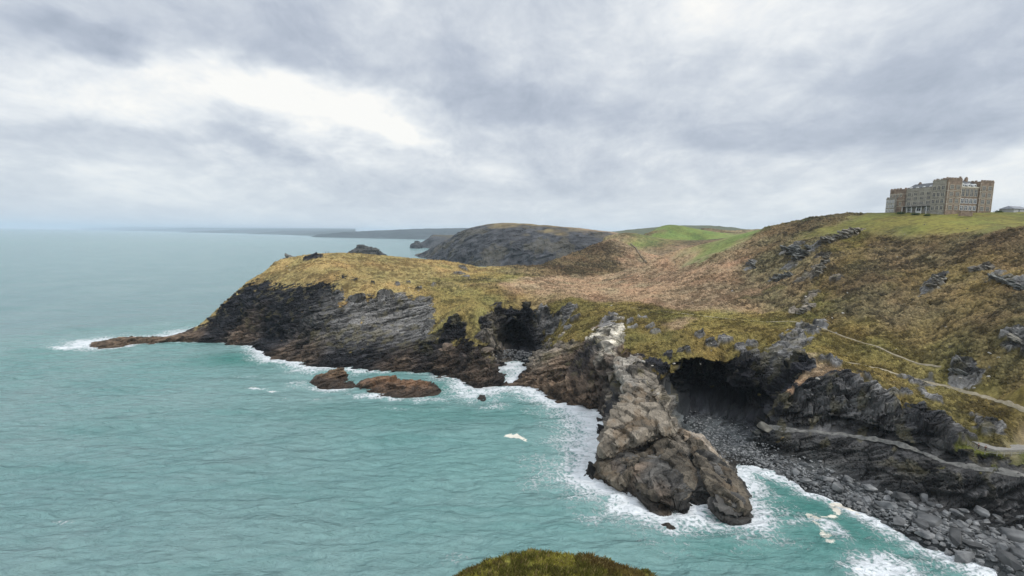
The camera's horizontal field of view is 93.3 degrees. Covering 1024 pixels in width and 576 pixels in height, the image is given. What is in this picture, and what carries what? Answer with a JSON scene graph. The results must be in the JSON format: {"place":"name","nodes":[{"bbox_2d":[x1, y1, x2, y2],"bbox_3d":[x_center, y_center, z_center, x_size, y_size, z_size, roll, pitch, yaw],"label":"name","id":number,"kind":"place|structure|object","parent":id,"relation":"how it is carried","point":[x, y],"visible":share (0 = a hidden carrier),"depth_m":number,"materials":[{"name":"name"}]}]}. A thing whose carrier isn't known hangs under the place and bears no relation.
{"place":"outdoors","nodes":[
{"label":"outdoors","id":0,"kind":"place"},
{"bbox_2d":[81,227,354,235],"bbox_3d":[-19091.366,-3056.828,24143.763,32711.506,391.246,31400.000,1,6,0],"label":"hills","id":1,"kind":"structure","parent":0,"point":[297,231],"depth_m":16139.63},
{"bbox_2d":[312,228,468,239],"bbox_3d":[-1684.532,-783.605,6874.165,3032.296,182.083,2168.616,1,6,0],"label":"hills","id":2,"kind":"structure","parent":0,"point":[425,233],"depth_m":6777.72,"materials":[{"name":"grey"}]},
{"bbox_2d":[421,234,453,247],"bbox_3d":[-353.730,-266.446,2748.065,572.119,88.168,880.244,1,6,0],"label":"hills","id":3,"kind":"structure","parent":0,"point":[432,241],"depth_m":2563.31,"materials":[{"name":"grey stone"}]},
{"bbox_2d":[0,228,997,575],"bbox_3d":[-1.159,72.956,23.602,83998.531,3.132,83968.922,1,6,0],"label":"sea","id":4,"kind":"structure","parent":0,"point":[180,458],"depth_m":157.26,"materials":[{"name":"liquid"}]},
{"bbox_2d":[309,367,355,389],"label":"sea rock","id":5,"kind":"object","parent":4,"relation":"in","point":[336,378],"visible":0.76,"depth_m":238.64,"materials":[{"name":"brown stone"}]},
{"bbox_2d":[348,244,385,254],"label":"sea stack","id":6,"kind":"object","parent":4,"relation":"in","point":[362,249],"visible":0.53,"depth_m":1381.55,"materials":[{"name":"grey stone"}]},
{"bbox_2d":[355,375,441,397],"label":"sea rock","id":7,"kind":"object","parent":4,"relation":"in","point":[392,386],"visible":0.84,"depth_m":230.13,"materials":[{"name":"brown stone"}]},
{"bbox_2d":[410,241,421,248],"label":"sea stack","id":8,"kind":"object","parent":4,"relation":"in","point":[416,245],"visible":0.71,"depth_m":2467.70,"materials":[{"name":"grey stone"}]},
{"bbox_2d":[477,395,485,400],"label":"sea rock","id":9,"kind":"object","parent":4,"relation":"in","point":[481,397],"visible":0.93,"depth_m":223.02,"materials":[{"name":"grey stone"}]},
{"bbox_2d":[661,522,675,529],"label":"sea rock","id":10,"kind":"object","parent":4,"relation":"in","point":[668,525],"visible":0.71,"depth_m":126.02,"materials":[{"name":"grey stone"}]},
{"bbox_2d":[0,0,1023,231],"label":"sky","id":11,"kind":"structure","parent":0,"point":[361,115],"materials":[{"name":"grey"}]},
{"bbox_2d":[415,223,617,266],"bbox_3d":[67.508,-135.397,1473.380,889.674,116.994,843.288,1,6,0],"label":"hills","id":12,"kind":"structure","parent":0,"point":[498,244],"depth_m":1187.90,"materials":[{"name":"grey stone"}]},
{"bbox_2d":[462,553,648,575],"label":"grassy ledge","id":13,"kind":"object","parent":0,"point":[508,560],"visible":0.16,"depth_m":27.06,"materials":[{"name":"green plant"}]},
{"bbox_2d":[452,547,660,575],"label":"grass","id":14,"kind":"structure","parent":13,"relation":"on","point":[601,566],"depth_m":26.87,"materials":[{"name":"green plant"}]},
{"bbox_2d":[89,212,1023,575],"bbox_3d":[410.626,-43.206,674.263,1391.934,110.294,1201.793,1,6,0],"label":"headland terrain","id":15,"kind":"structure","parent":0,"point":[297,320],"depth_m":218.02,"materials":[{"name":"grey stone"}]},
{"bbox_2d":[200,224,1023,463],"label":"tussock grass","id":16,"kind":"structure","parent":15,"relation":"on","point":[709,322],"depth_m":250.84,"materials":[{"name":"green plant"}]},
{"bbox_2d":[602,275,632,280],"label":"stone wall","id":17,"kind":"structure","parent":15,"relation":"on","point":[617,278],"depth_m":397.29,"materials":[{"name":"grey stone"}]},
{"bbox_2d":[630,243,646,263],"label":"stone wall","id":18,"kind":"structure","parent":15,"relation":"on","point":[642,258],"depth_m":527.96,"materials":[{"name":"grey stone"}]},
{"bbox_2d":[593,355,751,516],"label":"rocky spur","id":19,"kind":"structure","parent":15,"relation":"on","point":[636,419],"depth_m":153.99,"materials":[{"name":"grey stone"}]},
{"bbox_2d":[423,212,1023,450],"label":"heather","id":20,"kind":"object","parent":15,"relation":"on","point":[938,243],"visible":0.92,"depth_m":231.25,"materials":[{"name":"brown plant"}]},
{"bbox_2d":[748,260,756,268],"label":"rock outcrop","id":21,"kind":"object","parent":15,"relation":"on","point":[753,265],"visible":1,"depth_m":315.04,"materials":[{"name":"stone"}]},
{"bbox_2d":[495,349,1023,571],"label":"shingle","id":22,"kind":"object","parent":15,"relation":"on","point":[882,510],"visible":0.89,"depth_m":150.64,"materials":[{"name":"stone"}]},
{"bbox_2d":[790,468,799,475],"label":"boulder","id":23,"kind":"object","parent":22,"relation":"on","point":[795,471],"visible":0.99,"depth_m":152.41,"materials":[{"name":"stone"}]},
{"bbox_2d":[799,461,808,466],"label":"boulder","id":24,"kind":"object","parent":22,"relation":"on","point":[803,463],"visible":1,"depth_m":153.75,"materials":[{"name":"stone"}]},
{"bbox_2d":[799,478,811,482],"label":"boulder","id":25,"kind":"object","parent":22,"relation":"on","point":[806,480],"visible":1,"depth_m":147.88,"materials":[{"name":"stone"}]},
{"bbox_2d":[809,480,817,485],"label":"boulder","id":26,"kind":"object","parent":22,"relation":"on","point":[813,483],"visible":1,"depth_m":146.85,"materials":[{"name":"stone"}]},
{"bbox_2d":[820,476,833,481],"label":"boulder","id":27,"kind":"object","parent":22,"relation":"on","point":[827,479],"visible":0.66,"depth_m":145.99,"materials":[{"name":"stone"}]},
{"bbox_2d":[832,482,843,492],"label":"boulder","id":28,"kind":"object","parent":22,"relation":"on","point":[838,487],"visible":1,"depth_m":141.86,"materials":[{"name":"stone"}]},
{"bbox_2d":[843,475,852,482],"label":"boulder","id":29,"kind":"object","parent":22,"relation":"on","point":[846,478],"visible":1,"depth_m":144.05,"materials":[{"name":"stone"}]},
{"bbox_2d":[850,497,860,501],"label":"boulder","id":30,"kind":"object","parent":22,"relation":"on","point":[853,499],"visible":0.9,"depth_m":137.97,"materials":[{"name":"stone"}]},
{"bbox_2d":[861,507,868,512],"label":"boulder","id":31,"kind":"object","parent":22,"relation":"on","point":[863,509],"visible":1,"depth_m":133.93,"materials":[{"name":"stone"}]},
{"bbox_2d":[863,495,871,503],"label":"boulder","id":32,"kind":"object","parent":22,"relation":"on","point":[867,498],"visible":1,"depth_m":136.88,"materials":[{"name":"stone"}]},
{"bbox_2d":[861,484,877,490],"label":"boulder","id":33,"kind":"object","parent":22,"relation":"on","point":[869,487],"visible":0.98,"depth_m":139.32,"materials":[{"name":"stone"}]},
{"bbox_2d":[874,500,897,508],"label":"boulder","id":34,"kind":"object","parent":22,"relation":"on","point":[886,504],"visible":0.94,"depth_m":132.95,"materials":[{"name":"stone"}]},
{"bbox_2d":[883,495,890,500],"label":"boulder","id":35,"kind":"object","parent":22,"relation":"on","point":[886,497],"visible":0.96,"depth_m":135.37,"materials":[{"name":"stone"}]},
{"bbox_2d":[893,516,906,525],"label":"boulder","id":36,"kind":"object","parent":22,"relation":"on","point":[899,521],"visible":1,"depth_m":127.40,"materials":[{"name":"stone"}]},
{"bbox_2d":[892,491,910,500],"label":"boulder","id":37,"kind":"object","parent":22,"relation":"on","point":[900,496],"visible":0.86,"depth_m":133.81,"materials":[{"name":"stone"}]},
{"bbox_2d":[897,502,906,507],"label":"boulder","id":38,"kind":"object","parent":22,"relation":"on","point":[901,504],"visible":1,"depth_m":132.18,"materials":[{"name":"stone"}]},
{"bbox_2d":[902,513,911,519],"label":"boulder","id":39,"kind":"object","parent":22,"relation":"on","point":[907,516],"visible":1,"depth_m":128.13,"materials":[{"name":"stone"}]},
{"bbox_2d":[908,502,916,508],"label":"boulder","id":40,"kind":"object","parent":22,"relation":"on","point":[913,505],"visible":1,"depth_m":131.75,"materials":[{"name":"stone"}]},
{"bbox_2d":[909,536,918,541],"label":"boulder","id":41,"kind":"object","parent":22,"relation":"on","point":[915,539],"visible":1,"depth_m":122.17,"materials":[{"name":"stone"}]},
{"bbox_2d":[911,518,928,529],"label":"boulder","id":42,"kind":"object","parent":22,"relation":"on","point":[922,524],"visible":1,"depth_m":124.87,"materials":[{"name":"stone"}]},
{"bbox_2d":[917,506,930,512],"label":"boulder","id":43,"kind":"object","parent":22,"relation":"on","point":[923,509],"visible":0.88,"depth_m":129.08,"materials":[{"name":"stone"}]},
{"bbox_2d":[914,529,934,539],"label":"boulder","id":44,"kind":"object","parent":22,"relation":"on","point":[923,533],"visible":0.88,"depth_m":121.20,"materials":[{"name":"stone"}]},
{"bbox_2d":[916,511,941,526],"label":"boulder","id":45,"kind":"object","parent":22,"relation":"on","point":[932,520],"visible":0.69,"depth_m":125.30,"materials":[{"name":"stone"}]},
{"bbox_2d":[927,546,937,550],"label":"boulder","id":46,"kind":"object","parent":22,"relation":"on","point":[932,548],"visible":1,"depth_m":118.82,"materials":[{"name":"stone"}]},
{"bbox_2d":[930,538,938,544],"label":"boulder","id":47,"kind":"object","parent":22,"relation":"on","point":[934,541],"visible":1,"depth_m":119.92,"materials":[{"name":"stone"}]},
{"bbox_2d":[935,534,943,540],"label":"boulder","id":48,"kind":"object","parent":22,"relation":"on","point":[939,537],"visible":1,"depth_m":120.26,"materials":[{"name":"stone"}]},
{"bbox_2d":[942,520,948,526],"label":"boulder","id":49,"kind":"object","parent":22,"relation":"on","point":[946,523],"visible":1,"depth_m":124.10,"materials":[{"name":"stone"}]},
{"bbox_2d":[944,550,952,555],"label":"boulder","id":50,"kind":"object","parent":22,"relation":"on","point":[948,552],"visible":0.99,"depth_m":116.67,"materials":[{"name":"stone"}]},
{"bbox_2d":[949,523,957,527],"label":"boulder","id":51,"kind":"object","parent":22,"relation":"on","point":[952,525],"visible":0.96,"depth_m":123.28,"materials":[{"name":"stone"}]},
{"bbox_2d":[948,527,962,546],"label":"boulder","id":52,"kind":"object","parent":22,"relation":"on","point":[955,535],"visible":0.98,"depth_m":118.88,"materials":[{"name":"stone"}]},
{"bbox_2d":[949,508,963,516],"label":"boulder","id":53,"kind":"object","parent":22,"relation":"on","point":[956,512],"visible":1,"depth_m":127.09,"materials":[{"name":"stone"}]},
{"bbox_2d":[951,519,963,527],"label":"boulder","id":54,"kind":"object","parent":22,"relation":"on","point":[958,524],"visible":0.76,"depth_m":124.24,"materials":[{"name":"stone"}]},
{"bbox_2d":[957,520,968,527],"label":"boulder","id":55,"kind":"object","parent":22,"relation":"on","point":[963,523],"visible":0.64,"depth_m":124.23,"materials":[{"name":"stone"}]},
{"bbox_2d":[954,550,974,562],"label":"boulder","id":56,"kind":"object","parent":22,"relation":"on","point":[964,556],"visible":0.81,"depth_m":114.16,"materials":[{"name":"stone"}]},
{"bbox_2d":[961,527,971,532],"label":"boulder","id":57,"kind":"object","parent":22,"relation":"on","point":[965,529],"visible":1,"depth_m":121.73,"materials":[{"name":"stone"}]},
{"bbox_2d":[965,518,971,524],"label":"boulder","id":58,"kind":"object","parent":22,"relation":"on","point":[968,521],"visible":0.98,"depth_m":124.73,"materials":[{"name":"stone"}]},
{"bbox_2d":[962,540,987,549],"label":"boulder","id":59,"kind":"object","parent":22,"relation":"on","point":[973,545],"visible":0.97,"depth_m":116.80,"materials":[{"name":"stone"}]},
{"bbox_2d":[970,525,979,530],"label":"boulder","id":60,"kind":"object","parent":22,"relation":"on","point":[973,527],"visible":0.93,"depth_m":122.89,"materials":[{"name":"stone"}]},
{"bbox_2d":[972,520,979,525],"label":"boulder","id":61,"kind":"object","parent":22,"relation":"on","point":[975,522],"visible":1,"depth_m":124.20,"materials":[{"name":"stone"}]},
{"bbox_2d":[974,558,984,564],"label":"boulder","id":62,"kind":"object","parent":22,"relation":"on","point":[978,560],"visible":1,"depth_m":113.31,"materials":[{"name":"stone"}]},
{"bbox_2d":[975,534,987,539],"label":"boulder","id":63,"kind":"object","parent":22,"relation":"on","point":[982,536],"visible":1,"depth_m":119.25,"materials":[{"name":"stone"}]},
{"bbox_2d":[986,554,996,561],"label":"boulder","id":64,"kind":"object","parent":22,"relation":"on","point":[991,558],"visible":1,"depth_m":112.56,"materials":[{"name":"stone"}]},
{"bbox_2d":[985,537,1000,544],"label":"boulder","id":65,"kind":"object","parent":22,"relation":"on","point":[992,541],"visible":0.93,"depth_m":117.61,"materials":[{"name":"stone"}]},
{"bbox_2d":[989,529,1000,535],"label":"boulder","id":66,"kind":"object","parent":22,"relation":"on","point":[994,531],"visible":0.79,"depth_m":121.50,"materials":[{"name":"stone"}]},
{"bbox_2d":[996,542,1008,551],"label":"boulder","id":67,"kind":"object","parent":22,"relation":"on","point":[1002,546],"visible":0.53,"depth_m":114.93,"materials":[{"name":"stone"}]},
{"bbox_2d":[997,536,1011,543],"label":"boulder","id":68,"kind":"object","parent":22,"relation":"on","point":[1003,539],"visible":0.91,"depth_m":118.24,"materials":[{"name":"stone"}]},
{"bbox_2d":[995,549,1023,570],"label":"boulder","id":69,"kind":"object","parent":22,"relation":"on","point":[1007,558],"visible":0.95,"depth_m":111.28,"materials":[{"name":"stone"}]},
{"bbox_2d":[998,527,1023,542],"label":"boulder","id":70,"kind":"object","parent":22,"relation":"on","point":[1015,535],"visible":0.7,"depth_m":119.97,"materials":[{"name":"stone"}]},
{"bbox_2d":[1009,546,1023,558],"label":"boulder","id":71,"kind":"object","parent":22,"relation":"on","point":[1017,552],"visible":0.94,"depth_m":112.81,"materials":[{"name":"stone"}]},
{"bbox_2d":[1014,541,1023,549],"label":"boulder","id":72,"kind":"object","parent":22,"relation":"on","point":[1019,545],"visible":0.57,"depth_m":115.30,"materials":[{"name":"stone"}]},
{"bbox_2d":[757,421,772,432],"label":"boulder","id":73,"kind":"object","parent":15,"relation":"on","point":[764,426],"visible":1,"depth_m":167.43,"materials":[{"name":"stone"}]},
{"bbox_2d":[769,271,793,281],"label":"rock outcrop","id":74,"kind":"object","parent":15,"relation":"on","point":[782,276],"visible":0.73,"depth_m":281.26,"materials":[{"name":"stone"}]},
{"bbox_2d":[632,307,940,366],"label":"footpath","id":75,"kind":"structure","parent":15,"relation":"on","point":[859,341],"depth_m":183.88,"materials":[{"name":"grey gravel"}]},
{"bbox_2d":[780,245,811,260],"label":"rock outcrop","id":76,"kind":"object","parent":15,"relation":"on","point":[799,253],"visible":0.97,"depth_m":297.07,"materials":[{"name":"stone"}]},
{"bbox_2d":[796,300,812,314],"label":"rock outcrop","id":77,"kind":"object","parent":15,"relation":"on","point":[802,311],"visible":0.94,"depth_m":228.05,"materials":[{"name":"stone"}]},
{"bbox_2d":[815,251,830,273],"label":"rock outcrop","id":78,"kind":"object","parent":15,"relation":"on","point":[824,261],"visible":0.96,"depth_m":264.31,"materials":[{"name":"stone"}]},
{"bbox_2d":[819,227,860,243],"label":"rock outcrop","id":79,"kind":"object","parent":15,"relation":"on","point":[844,233],"visible":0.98,"depth_m":292.27,"materials":[{"name":"stone"}]},
{"bbox_2d":[769,425,1023,476],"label":"footpath","id":80,"kind":"structure","parent":15,"relation":"on","point":[1008,472],"depth_m":144.51,"materials":[{"name":"grey gravel"}]},
{"bbox_2d":[919,493,927,501],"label":"boulder","id":81,"kind":"object","parent":15,"relation":"on","point":[923,497],"visible":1,"depth_m":133.63,"materials":[{"name":"stone"}]},
{"bbox_2d":[926,501,935,506],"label":"boulder","id":82,"kind":"object","parent":15,"relation":"on","point":[930,504],"visible":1,"depth_m":131.39,"materials":[{"name":"stone"}]},
{"bbox_2d":[925,274,946,287],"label":"rock outcrop","id":83,"kind":"object","parent":15,"relation":"on","point":[936,279],"visible":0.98,"depth_m":209.96,"materials":[{"name":"stone"}]},
{"bbox_2d":[849,362,1023,411],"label":"footpath","id":84,"kind":"structure","parent":15,"relation":"on","point":[1013,405],"depth_m":154.26,"materials":[{"name":"grey gravel"}]},
{"bbox_2d":[885,176,994,214],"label":"castle hotel","id":85,"kind":"structure","parent":15,"relation":"on","point":[948,195],"depth_m":299.87,"materials":[{"name":"grey stone"}]},
{"bbox_2d":[948,368,967,374],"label":"rock outcrop","id":86,"kind":"object","parent":15,"relation":"on","point":[960,372],"visible":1,"depth_m":161.67,"materials":[{"name":"stone"}]},
{"bbox_2d":[957,508,969,512],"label":"boulder","id":87,"kind":"object","parent":15,"relation":"on","point":[964,510],"visible":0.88,"depth_m":128.06,"materials":[{"name":"stone"}]},
{"bbox_2d":[958,210,972,215],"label":"garden wall","id":88,"kind":"structure","parent":15,"relation":"on","point":[965,213],"depth_m":279.40,"materials":[{"name":"brown stone"}]},
{"bbox_2d":[967,265,992,271],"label":"rock outcrop","id":89,"kind":"object","parent":15,"relation":"on","point":[980,268],"visible":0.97,"depth_m":203.25,"materials":[{"name":"stone"}]},
{"bbox_2d":[973,505,989,518],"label":"boulder","id":90,"kind":"object","parent":15,"relation":"on","point":[980,511],"visible":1,"depth_m":126.87,"materials":[{"name":"stone"}]},
{"bbox_2d":[963,432,1023,455],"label":"timber fence","id":91,"kind":"object","parent":15,"relation":"on","point":[997,452],"visible":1,"depth_m":132.33,"materials":[{"name":"wood"}]},
{"bbox_2d":[992,514,1002,519],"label":"boulder","id":92,"kind":"object","parent":15,"relation":"on","point":[996,516],"visible":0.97,"depth_m":126.25,"materials":[{"name":"stone"}]},
{"bbox_2d":[972,441,1023,451],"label":"footpath","id":93,"kind":"structure","parent":15,"relation":"on","point":[1013,448],"depth_m":134.78,"materials":[{"name":"grey gravel"}]},
{"bbox_2d":[995,519,1004,523],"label":"boulder","id":94,"kind":"object","parent":15,"relation":"on","point":[999,521],"visible":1,"depth_m":124.63,"materials":[{"name":"stone"}]},
{"bbox_2d":[987,273,1023,289],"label":"rock outcrop","id":95,"kind":"object","parent":15,"relation":"on","point":[1001,279],"visible":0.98,"depth_m":184.59,"materials":[{"name":"stone"}]},
{"bbox_2d":[999,206,1023,211],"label":"outbuilding","id":96,"kind":"structure","parent":15,"relation":"on","point":[1012,209],"depth_m":297.40,"materials":[{"name":"stone"}]},
{"bbox_2d":[1005,333,1023,343],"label":"rock outcrop","id":97,"kind":"object","parent":15,"relation":"on","point":[1014,338],"visible":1,"depth_m":155.56,"materials":[{"name":"stone"}]},
{"bbox_2d":[612,225,750,234],"bbox_3d":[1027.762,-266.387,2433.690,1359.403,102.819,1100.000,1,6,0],"label":"hills","id":98,"kind":"structure","parent":0,"point":[642,231],"depth_m":2421.85,"materials":[{"name":"green plant"}]}
]}

